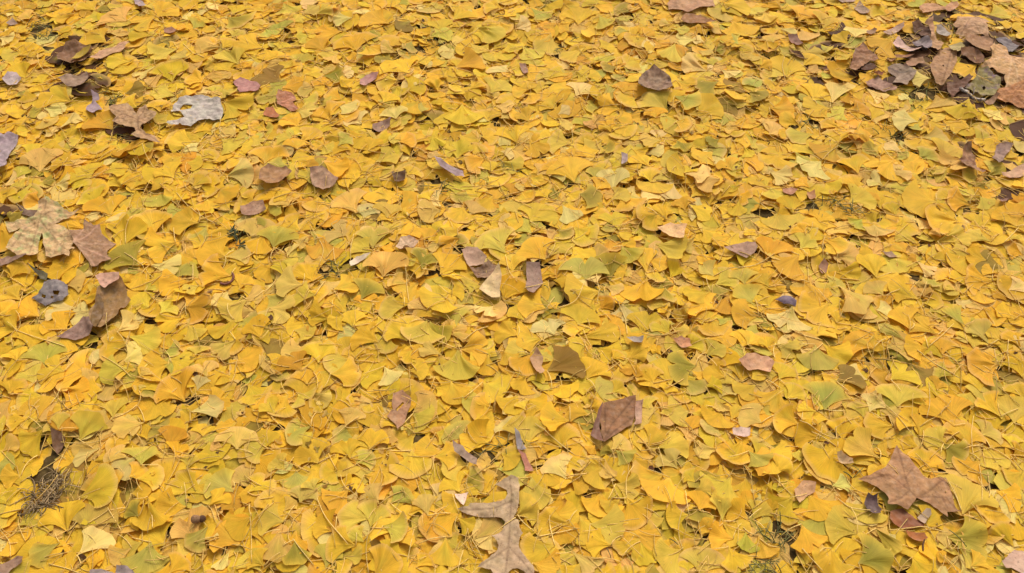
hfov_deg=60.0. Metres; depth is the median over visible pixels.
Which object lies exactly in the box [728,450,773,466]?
ginkgo leaf
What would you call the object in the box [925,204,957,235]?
ginkgo leaf
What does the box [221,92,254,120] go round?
ginkgo leaf
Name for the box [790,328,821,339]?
fallen stalk
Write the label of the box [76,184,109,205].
ginkgo leaf
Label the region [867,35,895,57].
ginkgo leaf
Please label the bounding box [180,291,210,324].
ginkgo leaf
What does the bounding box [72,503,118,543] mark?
ginkgo leaf
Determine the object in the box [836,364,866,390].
ginkgo leaf
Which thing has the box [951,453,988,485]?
ginkgo leaf
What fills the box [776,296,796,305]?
dead leaf
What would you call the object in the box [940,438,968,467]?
ginkgo leaf
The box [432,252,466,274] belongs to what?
ginkgo leaf
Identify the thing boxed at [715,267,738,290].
ginkgo leaf
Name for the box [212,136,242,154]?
ginkgo leaf
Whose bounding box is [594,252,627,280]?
ginkgo leaf
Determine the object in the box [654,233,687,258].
ginkgo leaf
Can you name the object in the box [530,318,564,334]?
ginkgo leaf
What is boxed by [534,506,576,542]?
ginkgo leaf
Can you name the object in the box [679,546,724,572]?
ginkgo leaf
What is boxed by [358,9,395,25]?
ginkgo leaf
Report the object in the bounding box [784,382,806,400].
ginkgo leaf
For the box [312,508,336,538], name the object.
ginkgo leaf
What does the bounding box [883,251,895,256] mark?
dead leaf
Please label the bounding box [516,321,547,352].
ginkgo leaf
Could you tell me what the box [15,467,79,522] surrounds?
straw clump
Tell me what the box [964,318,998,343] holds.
ginkgo leaf
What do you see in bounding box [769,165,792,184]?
ginkgo leaf
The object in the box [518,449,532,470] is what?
dead leaf
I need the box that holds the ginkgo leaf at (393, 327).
[383,315,424,341]
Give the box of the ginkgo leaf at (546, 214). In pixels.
[518,203,558,226]
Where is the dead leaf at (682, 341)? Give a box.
[674,336,691,347]
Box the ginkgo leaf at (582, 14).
[560,7,598,24]
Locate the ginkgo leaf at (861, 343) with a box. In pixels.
[842,329,886,354]
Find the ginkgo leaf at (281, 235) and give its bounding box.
[256,226,298,252]
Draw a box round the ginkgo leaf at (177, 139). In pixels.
[167,129,207,152]
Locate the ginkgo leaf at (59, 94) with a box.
[35,83,79,107]
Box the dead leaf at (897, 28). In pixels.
[883,22,904,33]
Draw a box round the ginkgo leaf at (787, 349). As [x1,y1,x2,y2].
[773,338,799,358]
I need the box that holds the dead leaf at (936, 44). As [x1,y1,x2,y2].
[925,17,943,49]
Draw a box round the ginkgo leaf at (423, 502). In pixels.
[412,494,450,515]
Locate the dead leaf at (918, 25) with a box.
[912,17,930,36]
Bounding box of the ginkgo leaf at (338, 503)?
[321,478,348,513]
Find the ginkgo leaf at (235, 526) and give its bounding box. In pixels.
[223,504,251,540]
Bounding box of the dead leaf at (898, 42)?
[893,36,920,50]
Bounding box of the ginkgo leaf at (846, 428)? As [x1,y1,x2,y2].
[826,416,859,437]
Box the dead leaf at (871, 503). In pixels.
[864,492,881,512]
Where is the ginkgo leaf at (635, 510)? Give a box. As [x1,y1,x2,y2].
[612,494,652,530]
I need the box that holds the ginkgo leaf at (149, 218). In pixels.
[129,210,172,233]
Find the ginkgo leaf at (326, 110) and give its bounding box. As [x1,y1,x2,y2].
[310,100,345,119]
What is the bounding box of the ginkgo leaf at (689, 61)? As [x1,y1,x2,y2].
[681,52,709,72]
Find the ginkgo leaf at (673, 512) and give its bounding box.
[666,491,688,531]
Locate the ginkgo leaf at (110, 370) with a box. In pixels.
[99,354,130,384]
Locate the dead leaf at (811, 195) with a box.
[807,189,815,198]
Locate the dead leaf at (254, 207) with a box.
[240,200,265,214]
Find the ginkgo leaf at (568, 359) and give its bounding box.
[547,346,585,388]
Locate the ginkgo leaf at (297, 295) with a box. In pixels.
[292,280,325,306]
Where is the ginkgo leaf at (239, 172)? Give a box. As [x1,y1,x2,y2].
[227,158,253,188]
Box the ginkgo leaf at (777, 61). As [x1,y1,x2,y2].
[770,54,805,77]
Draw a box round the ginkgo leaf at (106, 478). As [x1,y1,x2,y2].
[79,463,117,507]
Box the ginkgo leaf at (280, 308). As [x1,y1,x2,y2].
[265,294,294,323]
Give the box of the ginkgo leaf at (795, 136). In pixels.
[785,127,813,143]
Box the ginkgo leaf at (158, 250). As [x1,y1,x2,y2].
[144,226,175,262]
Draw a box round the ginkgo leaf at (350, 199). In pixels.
[330,188,375,212]
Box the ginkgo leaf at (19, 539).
[0,527,30,555]
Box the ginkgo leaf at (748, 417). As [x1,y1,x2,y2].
[738,403,773,427]
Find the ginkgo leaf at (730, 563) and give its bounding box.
[714,546,753,572]
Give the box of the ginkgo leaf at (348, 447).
[330,438,367,458]
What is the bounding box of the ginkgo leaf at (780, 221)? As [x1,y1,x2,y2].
[760,203,796,229]
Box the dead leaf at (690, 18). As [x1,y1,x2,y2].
[681,13,716,22]
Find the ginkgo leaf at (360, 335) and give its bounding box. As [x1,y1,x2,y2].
[350,322,386,350]
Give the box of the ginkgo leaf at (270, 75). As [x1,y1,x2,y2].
[250,65,289,85]
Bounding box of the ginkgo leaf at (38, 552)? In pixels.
[28,533,59,567]
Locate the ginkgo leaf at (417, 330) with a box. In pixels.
[400,319,444,343]
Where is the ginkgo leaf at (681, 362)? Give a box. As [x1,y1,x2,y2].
[667,350,705,385]
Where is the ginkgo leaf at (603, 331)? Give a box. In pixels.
[581,323,621,349]
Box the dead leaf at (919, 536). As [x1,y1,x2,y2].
[906,530,927,550]
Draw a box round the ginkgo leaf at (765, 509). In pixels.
[748,499,773,530]
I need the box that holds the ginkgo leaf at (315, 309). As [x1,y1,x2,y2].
[308,300,332,325]
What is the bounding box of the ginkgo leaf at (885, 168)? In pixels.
[861,150,898,180]
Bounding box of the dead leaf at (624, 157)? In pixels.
[621,152,627,163]
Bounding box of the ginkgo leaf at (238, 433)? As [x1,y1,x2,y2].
[214,426,257,453]
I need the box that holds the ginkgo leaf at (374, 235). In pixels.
[355,225,391,248]
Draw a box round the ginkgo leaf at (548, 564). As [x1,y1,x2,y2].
[532,548,560,572]
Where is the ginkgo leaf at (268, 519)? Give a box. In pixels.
[258,503,294,536]
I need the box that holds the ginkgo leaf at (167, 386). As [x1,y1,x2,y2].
[153,366,196,403]
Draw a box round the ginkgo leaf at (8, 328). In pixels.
[0,308,20,338]
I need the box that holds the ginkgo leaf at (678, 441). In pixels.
[658,432,688,466]
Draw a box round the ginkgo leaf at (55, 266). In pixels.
[47,251,80,278]
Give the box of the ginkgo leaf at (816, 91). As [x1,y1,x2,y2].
[800,83,831,104]
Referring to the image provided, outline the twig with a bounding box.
[959,87,985,100]
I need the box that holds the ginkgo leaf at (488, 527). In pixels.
[472,517,503,560]
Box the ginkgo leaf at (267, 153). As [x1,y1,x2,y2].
[248,145,288,165]
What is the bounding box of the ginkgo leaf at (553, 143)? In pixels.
[547,127,572,153]
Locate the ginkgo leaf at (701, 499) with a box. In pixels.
[686,490,719,516]
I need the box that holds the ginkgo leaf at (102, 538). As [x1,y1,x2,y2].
[76,525,115,565]
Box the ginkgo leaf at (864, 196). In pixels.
[847,183,876,209]
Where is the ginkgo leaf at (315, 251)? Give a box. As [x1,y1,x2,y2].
[306,237,343,260]
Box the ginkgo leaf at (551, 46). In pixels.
[533,33,565,54]
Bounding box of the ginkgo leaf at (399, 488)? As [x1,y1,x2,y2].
[391,485,414,516]
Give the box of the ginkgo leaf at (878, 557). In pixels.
[857,533,893,572]
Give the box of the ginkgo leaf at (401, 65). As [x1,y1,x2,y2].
[379,58,418,73]
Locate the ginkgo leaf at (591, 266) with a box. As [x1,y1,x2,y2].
[558,257,608,279]
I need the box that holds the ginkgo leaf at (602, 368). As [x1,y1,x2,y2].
[580,356,611,389]
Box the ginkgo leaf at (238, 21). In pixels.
[216,10,256,28]
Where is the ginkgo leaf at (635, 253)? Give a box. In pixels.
[612,245,644,264]
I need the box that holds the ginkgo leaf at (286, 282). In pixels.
[275,266,304,296]
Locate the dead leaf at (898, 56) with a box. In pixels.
[887,54,913,60]
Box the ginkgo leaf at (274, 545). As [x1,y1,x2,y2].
[261,529,291,562]
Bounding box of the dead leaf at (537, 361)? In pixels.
[530,347,544,372]
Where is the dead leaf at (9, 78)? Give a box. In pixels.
[2,71,20,84]
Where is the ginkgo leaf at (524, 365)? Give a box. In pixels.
[508,351,537,375]
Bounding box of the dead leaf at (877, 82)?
[865,75,896,90]
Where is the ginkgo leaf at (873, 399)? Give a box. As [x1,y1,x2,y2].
[861,390,885,419]
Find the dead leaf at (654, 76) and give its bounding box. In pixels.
[638,64,672,89]
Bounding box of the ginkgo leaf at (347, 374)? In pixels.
[324,356,360,386]
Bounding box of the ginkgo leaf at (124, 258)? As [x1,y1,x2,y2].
[103,240,147,270]
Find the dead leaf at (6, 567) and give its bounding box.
[0,556,22,572]
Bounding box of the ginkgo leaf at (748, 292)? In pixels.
[732,284,767,305]
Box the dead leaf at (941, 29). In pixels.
[936,24,950,35]
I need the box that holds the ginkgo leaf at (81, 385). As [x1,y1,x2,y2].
[50,376,89,409]
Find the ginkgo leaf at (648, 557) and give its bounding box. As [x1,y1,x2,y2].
[622,541,656,565]
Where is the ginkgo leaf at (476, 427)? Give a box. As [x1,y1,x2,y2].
[459,418,493,451]
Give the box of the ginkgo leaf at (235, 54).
[214,46,245,64]
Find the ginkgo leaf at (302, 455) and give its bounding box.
[293,437,340,467]
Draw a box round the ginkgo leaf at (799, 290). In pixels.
[790,279,828,301]
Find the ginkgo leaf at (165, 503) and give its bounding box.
[156,483,186,521]
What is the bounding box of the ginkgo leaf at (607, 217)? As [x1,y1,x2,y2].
[598,211,630,229]
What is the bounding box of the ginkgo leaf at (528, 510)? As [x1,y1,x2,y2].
[517,491,538,530]
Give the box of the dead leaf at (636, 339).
[627,335,643,341]
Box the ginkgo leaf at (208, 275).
[198,253,234,286]
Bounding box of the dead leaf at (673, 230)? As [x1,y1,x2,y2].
[658,222,686,237]
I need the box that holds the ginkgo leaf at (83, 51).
[70,44,90,58]
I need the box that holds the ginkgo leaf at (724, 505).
[710,495,736,521]
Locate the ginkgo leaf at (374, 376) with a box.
[360,362,388,388]
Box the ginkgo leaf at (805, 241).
[794,232,818,253]
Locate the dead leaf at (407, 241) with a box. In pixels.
[396,235,417,248]
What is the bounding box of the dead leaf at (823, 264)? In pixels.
[818,258,828,272]
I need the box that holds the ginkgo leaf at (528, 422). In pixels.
[502,415,545,446]
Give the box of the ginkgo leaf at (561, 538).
[547,523,579,544]
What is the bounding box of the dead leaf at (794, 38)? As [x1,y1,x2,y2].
[788,34,802,44]
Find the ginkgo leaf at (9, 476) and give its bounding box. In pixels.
[0,455,37,488]
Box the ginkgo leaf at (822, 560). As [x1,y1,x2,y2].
[812,547,854,572]
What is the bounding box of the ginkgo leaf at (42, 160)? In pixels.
[19,148,62,171]
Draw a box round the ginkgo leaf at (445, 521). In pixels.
[433,493,458,536]
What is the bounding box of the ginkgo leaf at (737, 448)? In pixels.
[715,432,749,464]
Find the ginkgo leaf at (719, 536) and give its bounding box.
[709,520,739,550]
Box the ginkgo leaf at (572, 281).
[564,273,599,307]
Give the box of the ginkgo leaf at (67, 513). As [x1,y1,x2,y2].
[38,500,84,531]
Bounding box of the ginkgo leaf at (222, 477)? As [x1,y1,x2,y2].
[203,467,234,498]
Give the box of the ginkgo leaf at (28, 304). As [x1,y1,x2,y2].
[6,292,49,320]
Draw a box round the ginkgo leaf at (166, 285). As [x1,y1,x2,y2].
[158,264,192,295]
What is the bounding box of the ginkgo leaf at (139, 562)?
[120,537,169,572]
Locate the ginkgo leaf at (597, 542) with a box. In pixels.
[586,528,622,556]
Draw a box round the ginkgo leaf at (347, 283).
[333,274,358,299]
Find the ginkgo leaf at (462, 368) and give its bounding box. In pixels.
[433,340,479,380]
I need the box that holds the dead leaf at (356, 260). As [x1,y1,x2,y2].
[349,252,370,265]
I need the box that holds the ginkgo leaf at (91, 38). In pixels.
[79,28,115,44]
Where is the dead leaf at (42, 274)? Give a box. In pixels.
[28,264,47,279]
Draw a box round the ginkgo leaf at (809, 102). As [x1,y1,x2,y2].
[802,96,830,116]
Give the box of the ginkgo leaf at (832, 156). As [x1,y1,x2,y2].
[809,135,839,161]
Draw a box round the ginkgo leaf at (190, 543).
[184,522,207,552]
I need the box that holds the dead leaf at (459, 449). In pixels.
[453,440,476,463]
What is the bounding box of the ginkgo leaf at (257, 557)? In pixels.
[246,548,279,569]
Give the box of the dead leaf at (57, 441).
[50,427,65,454]
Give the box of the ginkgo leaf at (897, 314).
[887,306,918,328]
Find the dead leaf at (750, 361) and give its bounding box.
[739,353,773,371]
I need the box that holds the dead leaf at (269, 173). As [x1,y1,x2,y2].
[259,163,291,182]
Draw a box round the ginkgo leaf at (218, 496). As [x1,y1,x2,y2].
[208,487,231,519]
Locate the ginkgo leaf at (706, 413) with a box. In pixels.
[701,404,734,427]
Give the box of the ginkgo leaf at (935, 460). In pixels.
[907,446,949,472]
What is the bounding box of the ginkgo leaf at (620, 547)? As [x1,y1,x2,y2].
[612,531,639,561]
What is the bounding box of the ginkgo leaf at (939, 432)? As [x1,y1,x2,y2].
[923,426,954,448]
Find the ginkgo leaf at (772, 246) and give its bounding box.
[756,236,793,261]
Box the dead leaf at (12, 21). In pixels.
[6,18,16,24]
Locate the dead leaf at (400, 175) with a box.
[391,169,405,180]
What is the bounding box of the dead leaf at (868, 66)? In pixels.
[861,62,876,69]
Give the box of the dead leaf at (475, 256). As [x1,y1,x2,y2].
[462,246,486,265]
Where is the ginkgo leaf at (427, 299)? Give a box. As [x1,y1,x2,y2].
[419,284,457,312]
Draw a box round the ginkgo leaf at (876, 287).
[863,280,898,294]
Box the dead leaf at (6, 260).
[0,253,25,265]
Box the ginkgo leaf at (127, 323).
[117,310,138,338]
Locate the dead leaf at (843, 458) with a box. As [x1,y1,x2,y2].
[837,450,853,463]
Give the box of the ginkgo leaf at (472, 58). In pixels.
[454,47,485,69]
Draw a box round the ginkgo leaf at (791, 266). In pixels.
[772,251,807,280]
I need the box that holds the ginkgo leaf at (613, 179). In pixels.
[596,167,629,189]
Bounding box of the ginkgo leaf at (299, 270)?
[292,262,323,281]
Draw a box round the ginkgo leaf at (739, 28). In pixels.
[720,21,759,35]
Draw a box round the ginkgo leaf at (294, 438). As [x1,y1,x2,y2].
[285,413,315,445]
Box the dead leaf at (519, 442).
[514,427,525,449]
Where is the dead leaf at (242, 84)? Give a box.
[234,77,259,91]
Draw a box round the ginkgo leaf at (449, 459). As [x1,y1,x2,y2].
[432,441,457,470]
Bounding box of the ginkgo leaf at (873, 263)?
[856,254,890,277]
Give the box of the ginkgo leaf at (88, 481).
[80,469,123,510]
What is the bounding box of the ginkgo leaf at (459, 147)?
[443,139,473,158]
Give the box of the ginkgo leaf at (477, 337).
[461,329,487,365]
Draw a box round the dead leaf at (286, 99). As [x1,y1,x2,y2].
[276,89,297,110]
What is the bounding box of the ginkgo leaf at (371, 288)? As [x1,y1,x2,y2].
[352,278,384,301]
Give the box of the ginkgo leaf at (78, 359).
[55,348,92,390]
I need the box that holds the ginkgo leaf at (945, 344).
[929,337,959,361]
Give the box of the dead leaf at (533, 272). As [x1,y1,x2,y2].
[526,262,542,291]
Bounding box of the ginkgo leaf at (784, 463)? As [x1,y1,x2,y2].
[773,453,793,487]
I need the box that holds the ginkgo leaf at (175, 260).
[141,254,181,277]
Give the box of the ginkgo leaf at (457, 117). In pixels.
[444,101,484,124]
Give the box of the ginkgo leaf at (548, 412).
[540,401,569,430]
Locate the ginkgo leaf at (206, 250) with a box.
[196,237,233,265]
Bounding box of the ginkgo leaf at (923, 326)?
[909,316,942,334]
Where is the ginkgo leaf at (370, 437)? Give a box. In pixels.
[356,428,395,449]
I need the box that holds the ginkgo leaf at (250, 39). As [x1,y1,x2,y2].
[233,33,263,50]
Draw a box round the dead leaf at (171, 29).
[164,26,175,32]
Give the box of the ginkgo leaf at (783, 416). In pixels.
[773,403,802,432]
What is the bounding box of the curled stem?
[220,272,234,284]
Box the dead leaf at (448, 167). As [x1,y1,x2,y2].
[434,156,464,176]
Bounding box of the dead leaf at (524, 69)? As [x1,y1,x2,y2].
[519,63,527,72]
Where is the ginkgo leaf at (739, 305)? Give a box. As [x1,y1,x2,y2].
[731,299,758,328]
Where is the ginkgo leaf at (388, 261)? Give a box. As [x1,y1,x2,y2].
[362,251,408,275]
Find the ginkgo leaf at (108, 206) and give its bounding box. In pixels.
[82,195,126,214]
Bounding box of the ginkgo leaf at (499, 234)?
[474,226,514,252]
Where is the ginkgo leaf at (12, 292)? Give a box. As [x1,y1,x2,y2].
[0,283,35,300]
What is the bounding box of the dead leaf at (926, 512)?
[917,508,931,522]
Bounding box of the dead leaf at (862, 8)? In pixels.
[855,0,868,12]
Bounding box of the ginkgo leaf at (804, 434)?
[794,419,821,447]
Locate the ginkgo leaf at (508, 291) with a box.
[500,275,527,300]
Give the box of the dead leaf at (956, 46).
[948,42,964,50]
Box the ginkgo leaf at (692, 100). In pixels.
[673,91,701,109]
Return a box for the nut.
[191,515,205,522]
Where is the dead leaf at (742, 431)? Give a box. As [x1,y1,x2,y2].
[732,427,749,436]
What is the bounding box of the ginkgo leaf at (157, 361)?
[138,348,170,380]
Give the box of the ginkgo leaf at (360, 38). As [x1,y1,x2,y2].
[333,32,377,50]
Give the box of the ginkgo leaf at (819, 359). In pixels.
[796,343,838,369]
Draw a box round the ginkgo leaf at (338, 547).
[325,525,356,562]
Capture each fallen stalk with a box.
[16,330,65,346]
[20,456,60,482]
[48,563,78,572]
[62,433,115,443]
[176,192,218,225]
[250,519,251,560]
[317,498,348,544]
[327,416,358,440]
[366,530,368,572]
[473,517,515,547]
[535,423,574,454]
[538,528,574,536]
[560,281,584,307]
[678,509,682,549]
[728,253,774,267]
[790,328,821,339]
[799,420,838,438]
[802,548,822,570]
[837,498,866,509]
[870,392,913,435]
[890,526,947,532]
[917,350,959,378]
[949,482,961,510]
[971,415,973,456]
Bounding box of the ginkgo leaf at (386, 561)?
[369,543,402,572]
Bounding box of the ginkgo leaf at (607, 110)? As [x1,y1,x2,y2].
[597,93,621,114]
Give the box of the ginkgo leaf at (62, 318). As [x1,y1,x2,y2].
[39,310,74,333]
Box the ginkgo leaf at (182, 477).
[166,469,209,494]
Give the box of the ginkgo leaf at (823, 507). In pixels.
[789,493,839,520]
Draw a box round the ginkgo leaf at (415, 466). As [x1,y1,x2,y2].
[387,450,432,478]
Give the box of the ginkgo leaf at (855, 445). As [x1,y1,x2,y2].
[843,426,880,458]
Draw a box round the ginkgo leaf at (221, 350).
[209,332,235,359]
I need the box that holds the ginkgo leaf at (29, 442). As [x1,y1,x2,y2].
[18,416,42,456]
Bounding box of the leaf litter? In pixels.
[0,0,1023,572]
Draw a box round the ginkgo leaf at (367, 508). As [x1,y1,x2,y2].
[357,499,390,529]
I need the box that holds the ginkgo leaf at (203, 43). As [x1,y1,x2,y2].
[195,36,219,53]
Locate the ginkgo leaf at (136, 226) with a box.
[107,214,147,244]
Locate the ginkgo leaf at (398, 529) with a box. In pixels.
[368,511,408,543]
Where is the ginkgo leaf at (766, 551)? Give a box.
[743,527,779,557]
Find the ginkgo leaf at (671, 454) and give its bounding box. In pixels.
[655,448,690,468]
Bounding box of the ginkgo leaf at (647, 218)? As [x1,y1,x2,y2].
[636,202,658,230]
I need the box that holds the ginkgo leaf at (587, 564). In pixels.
[557,551,604,572]
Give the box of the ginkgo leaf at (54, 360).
[37,354,73,383]
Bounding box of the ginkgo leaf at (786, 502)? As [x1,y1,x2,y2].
[764,476,798,525]
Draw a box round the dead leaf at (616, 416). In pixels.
[591,395,642,440]
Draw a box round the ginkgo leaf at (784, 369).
[773,361,797,382]
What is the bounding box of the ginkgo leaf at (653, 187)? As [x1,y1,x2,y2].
[633,171,672,192]
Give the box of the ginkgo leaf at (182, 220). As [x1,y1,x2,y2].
[170,206,199,234]
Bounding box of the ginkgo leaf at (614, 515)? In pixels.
[588,503,624,544]
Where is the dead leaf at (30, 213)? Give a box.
[15,202,36,216]
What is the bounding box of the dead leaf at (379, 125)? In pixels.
[372,117,390,131]
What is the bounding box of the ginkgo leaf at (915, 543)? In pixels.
[906,537,934,558]
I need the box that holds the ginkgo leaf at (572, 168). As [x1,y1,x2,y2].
[546,157,593,181]
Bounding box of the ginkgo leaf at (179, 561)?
[168,551,190,572]
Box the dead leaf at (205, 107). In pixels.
[166,94,222,125]
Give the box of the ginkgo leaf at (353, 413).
[339,407,365,427]
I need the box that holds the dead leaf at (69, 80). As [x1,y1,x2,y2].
[58,71,87,85]
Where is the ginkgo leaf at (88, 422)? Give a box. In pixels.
[70,410,107,447]
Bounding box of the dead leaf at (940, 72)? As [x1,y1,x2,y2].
[930,47,956,84]
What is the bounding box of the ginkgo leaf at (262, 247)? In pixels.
[244,234,271,253]
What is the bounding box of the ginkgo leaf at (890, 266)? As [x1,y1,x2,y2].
[877,253,911,272]
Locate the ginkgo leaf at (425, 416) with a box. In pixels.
[397,404,434,431]
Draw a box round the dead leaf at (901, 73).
[887,63,916,83]
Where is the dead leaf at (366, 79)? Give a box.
[360,72,377,84]
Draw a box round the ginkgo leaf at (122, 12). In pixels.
[96,6,136,25]
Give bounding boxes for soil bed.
[0,0,1023,572]
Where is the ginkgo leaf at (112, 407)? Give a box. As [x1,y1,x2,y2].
[100,397,136,417]
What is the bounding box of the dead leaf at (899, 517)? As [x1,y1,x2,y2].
[890,508,924,528]
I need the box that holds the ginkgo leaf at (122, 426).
[111,406,144,438]
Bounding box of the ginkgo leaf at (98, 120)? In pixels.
[82,110,117,129]
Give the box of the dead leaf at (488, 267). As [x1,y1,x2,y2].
[469,260,496,277]
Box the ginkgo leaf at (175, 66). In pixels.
[148,58,188,81]
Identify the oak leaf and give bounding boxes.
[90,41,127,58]
[387,390,410,428]
[458,475,533,572]
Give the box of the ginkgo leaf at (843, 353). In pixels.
[808,340,852,369]
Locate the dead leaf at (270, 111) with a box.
[263,106,278,116]
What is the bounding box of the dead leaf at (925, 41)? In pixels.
[912,35,931,47]
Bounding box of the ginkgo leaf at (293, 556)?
[282,539,311,564]
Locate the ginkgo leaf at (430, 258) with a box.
[410,247,437,270]
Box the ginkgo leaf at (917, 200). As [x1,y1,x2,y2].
[902,179,936,217]
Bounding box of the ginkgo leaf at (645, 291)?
[619,277,663,300]
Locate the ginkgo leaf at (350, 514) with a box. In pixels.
[337,500,377,532]
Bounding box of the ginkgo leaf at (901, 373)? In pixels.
[887,359,921,390]
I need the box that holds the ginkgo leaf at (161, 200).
[141,191,172,206]
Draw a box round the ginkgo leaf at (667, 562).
[653,537,680,572]
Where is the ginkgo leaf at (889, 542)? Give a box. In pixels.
[867,528,902,555]
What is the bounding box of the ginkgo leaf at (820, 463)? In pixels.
[802,432,851,482]
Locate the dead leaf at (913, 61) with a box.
[906,57,924,65]
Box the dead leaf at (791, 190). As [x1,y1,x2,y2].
[783,187,796,194]
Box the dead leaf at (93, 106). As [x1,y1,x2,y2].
[86,90,101,111]
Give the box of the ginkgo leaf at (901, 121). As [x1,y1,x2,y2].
[892,110,924,130]
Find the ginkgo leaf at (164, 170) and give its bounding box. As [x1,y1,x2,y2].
[153,161,182,177]
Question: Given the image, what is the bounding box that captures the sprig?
[227,224,245,247]
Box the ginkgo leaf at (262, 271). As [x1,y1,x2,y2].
[253,248,275,282]
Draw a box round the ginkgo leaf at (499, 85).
[483,76,511,93]
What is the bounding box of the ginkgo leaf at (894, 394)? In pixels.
[875,383,928,406]
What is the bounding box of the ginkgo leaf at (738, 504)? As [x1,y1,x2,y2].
[726,498,760,522]
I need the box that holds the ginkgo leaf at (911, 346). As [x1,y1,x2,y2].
[904,334,928,360]
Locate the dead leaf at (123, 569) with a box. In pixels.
[89,565,133,572]
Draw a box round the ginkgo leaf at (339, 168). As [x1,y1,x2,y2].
[319,157,348,176]
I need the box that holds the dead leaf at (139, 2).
[134,0,146,5]
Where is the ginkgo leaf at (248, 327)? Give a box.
[241,314,269,338]
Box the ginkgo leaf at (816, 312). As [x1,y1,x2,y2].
[798,289,834,327]
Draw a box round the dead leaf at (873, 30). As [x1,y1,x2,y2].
[866,27,876,33]
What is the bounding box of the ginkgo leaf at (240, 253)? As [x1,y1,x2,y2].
[223,244,250,267]
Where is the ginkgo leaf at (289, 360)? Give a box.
[275,350,317,372]
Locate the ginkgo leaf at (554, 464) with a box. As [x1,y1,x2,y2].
[540,454,586,478]
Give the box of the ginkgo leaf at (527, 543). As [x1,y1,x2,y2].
[520,524,554,571]
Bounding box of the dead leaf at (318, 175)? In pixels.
[310,165,337,188]
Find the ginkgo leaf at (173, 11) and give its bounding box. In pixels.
[152,2,179,22]
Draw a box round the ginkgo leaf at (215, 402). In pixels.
[190,394,223,420]
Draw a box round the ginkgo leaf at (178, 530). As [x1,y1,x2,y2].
[170,506,215,541]
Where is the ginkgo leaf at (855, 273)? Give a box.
[833,261,860,280]
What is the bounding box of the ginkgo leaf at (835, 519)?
[825,505,857,544]
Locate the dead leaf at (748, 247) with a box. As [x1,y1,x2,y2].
[723,241,757,257]
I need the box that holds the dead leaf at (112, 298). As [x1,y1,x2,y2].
[56,272,130,339]
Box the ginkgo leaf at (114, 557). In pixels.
[108,533,131,565]
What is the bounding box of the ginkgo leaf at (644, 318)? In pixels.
[626,311,661,334]
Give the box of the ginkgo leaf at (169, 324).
[155,303,186,332]
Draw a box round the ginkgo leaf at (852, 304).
[832,285,873,313]
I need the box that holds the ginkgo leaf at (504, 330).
[494,321,519,343]
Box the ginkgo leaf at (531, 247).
[516,237,554,259]
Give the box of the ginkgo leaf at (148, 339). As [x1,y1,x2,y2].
[126,326,161,354]
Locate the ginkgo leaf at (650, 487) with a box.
[640,469,690,504]
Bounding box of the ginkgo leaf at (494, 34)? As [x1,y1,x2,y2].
[467,25,505,42]
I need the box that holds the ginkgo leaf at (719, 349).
[705,339,726,365]
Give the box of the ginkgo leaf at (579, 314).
[560,304,600,329]
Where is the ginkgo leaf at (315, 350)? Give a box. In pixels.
[300,340,336,362]
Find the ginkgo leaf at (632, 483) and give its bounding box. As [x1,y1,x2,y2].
[608,472,639,503]
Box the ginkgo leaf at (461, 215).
[443,204,476,222]
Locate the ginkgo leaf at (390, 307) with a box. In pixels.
[378,295,404,319]
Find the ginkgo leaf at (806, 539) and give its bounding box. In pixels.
[780,524,827,552]
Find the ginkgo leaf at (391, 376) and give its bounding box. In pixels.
[363,366,402,385]
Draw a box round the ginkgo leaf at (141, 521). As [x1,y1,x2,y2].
[131,496,169,530]
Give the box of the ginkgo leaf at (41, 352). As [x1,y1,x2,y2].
[18,341,66,363]
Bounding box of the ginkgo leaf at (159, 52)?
[147,41,177,59]
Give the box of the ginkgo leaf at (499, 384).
[465,369,511,404]
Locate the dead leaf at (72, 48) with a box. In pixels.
[56,39,91,62]
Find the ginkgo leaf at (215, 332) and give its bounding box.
[207,304,235,341]
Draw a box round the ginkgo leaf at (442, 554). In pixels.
[419,536,464,566]
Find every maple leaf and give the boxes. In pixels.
[5,196,77,256]
[70,219,115,265]
[109,103,159,141]
[667,0,714,11]
[859,445,960,516]
[919,1,958,12]
[953,16,988,38]
[981,43,1023,86]
[996,79,1023,107]
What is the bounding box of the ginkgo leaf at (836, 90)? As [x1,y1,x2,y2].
[825,82,855,105]
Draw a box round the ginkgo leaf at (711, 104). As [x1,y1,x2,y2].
[697,93,723,122]
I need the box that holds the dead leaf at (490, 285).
[479,263,501,296]
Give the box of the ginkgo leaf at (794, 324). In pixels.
[766,302,811,331]
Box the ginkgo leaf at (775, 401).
[756,379,795,412]
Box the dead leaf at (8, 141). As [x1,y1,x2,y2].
[0,131,17,165]
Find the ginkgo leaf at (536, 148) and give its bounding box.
[517,138,549,157]
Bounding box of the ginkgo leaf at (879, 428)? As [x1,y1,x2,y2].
[863,411,892,438]
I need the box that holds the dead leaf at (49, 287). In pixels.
[32,279,67,305]
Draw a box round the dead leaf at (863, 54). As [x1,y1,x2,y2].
[850,42,879,69]
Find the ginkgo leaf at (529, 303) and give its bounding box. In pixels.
[518,288,553,317]
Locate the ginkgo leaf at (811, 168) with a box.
[796,154,830,179]
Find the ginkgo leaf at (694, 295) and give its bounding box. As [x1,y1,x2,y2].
[683,277,710,303]
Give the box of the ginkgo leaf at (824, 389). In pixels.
[802,381,851,410]
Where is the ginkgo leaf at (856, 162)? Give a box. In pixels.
[837,154,871,172]
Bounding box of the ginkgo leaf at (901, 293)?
[888,275,926,302]
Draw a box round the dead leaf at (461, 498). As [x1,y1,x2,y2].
[455,492,467,504]
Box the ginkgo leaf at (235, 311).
[217,295,246,322]
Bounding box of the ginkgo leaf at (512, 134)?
[494,125,529,142]
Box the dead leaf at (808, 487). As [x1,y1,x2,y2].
[794,480,815,501]
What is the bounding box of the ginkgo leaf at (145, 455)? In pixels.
[121,446,159,464]
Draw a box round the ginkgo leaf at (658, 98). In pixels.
[636,90,679,111]

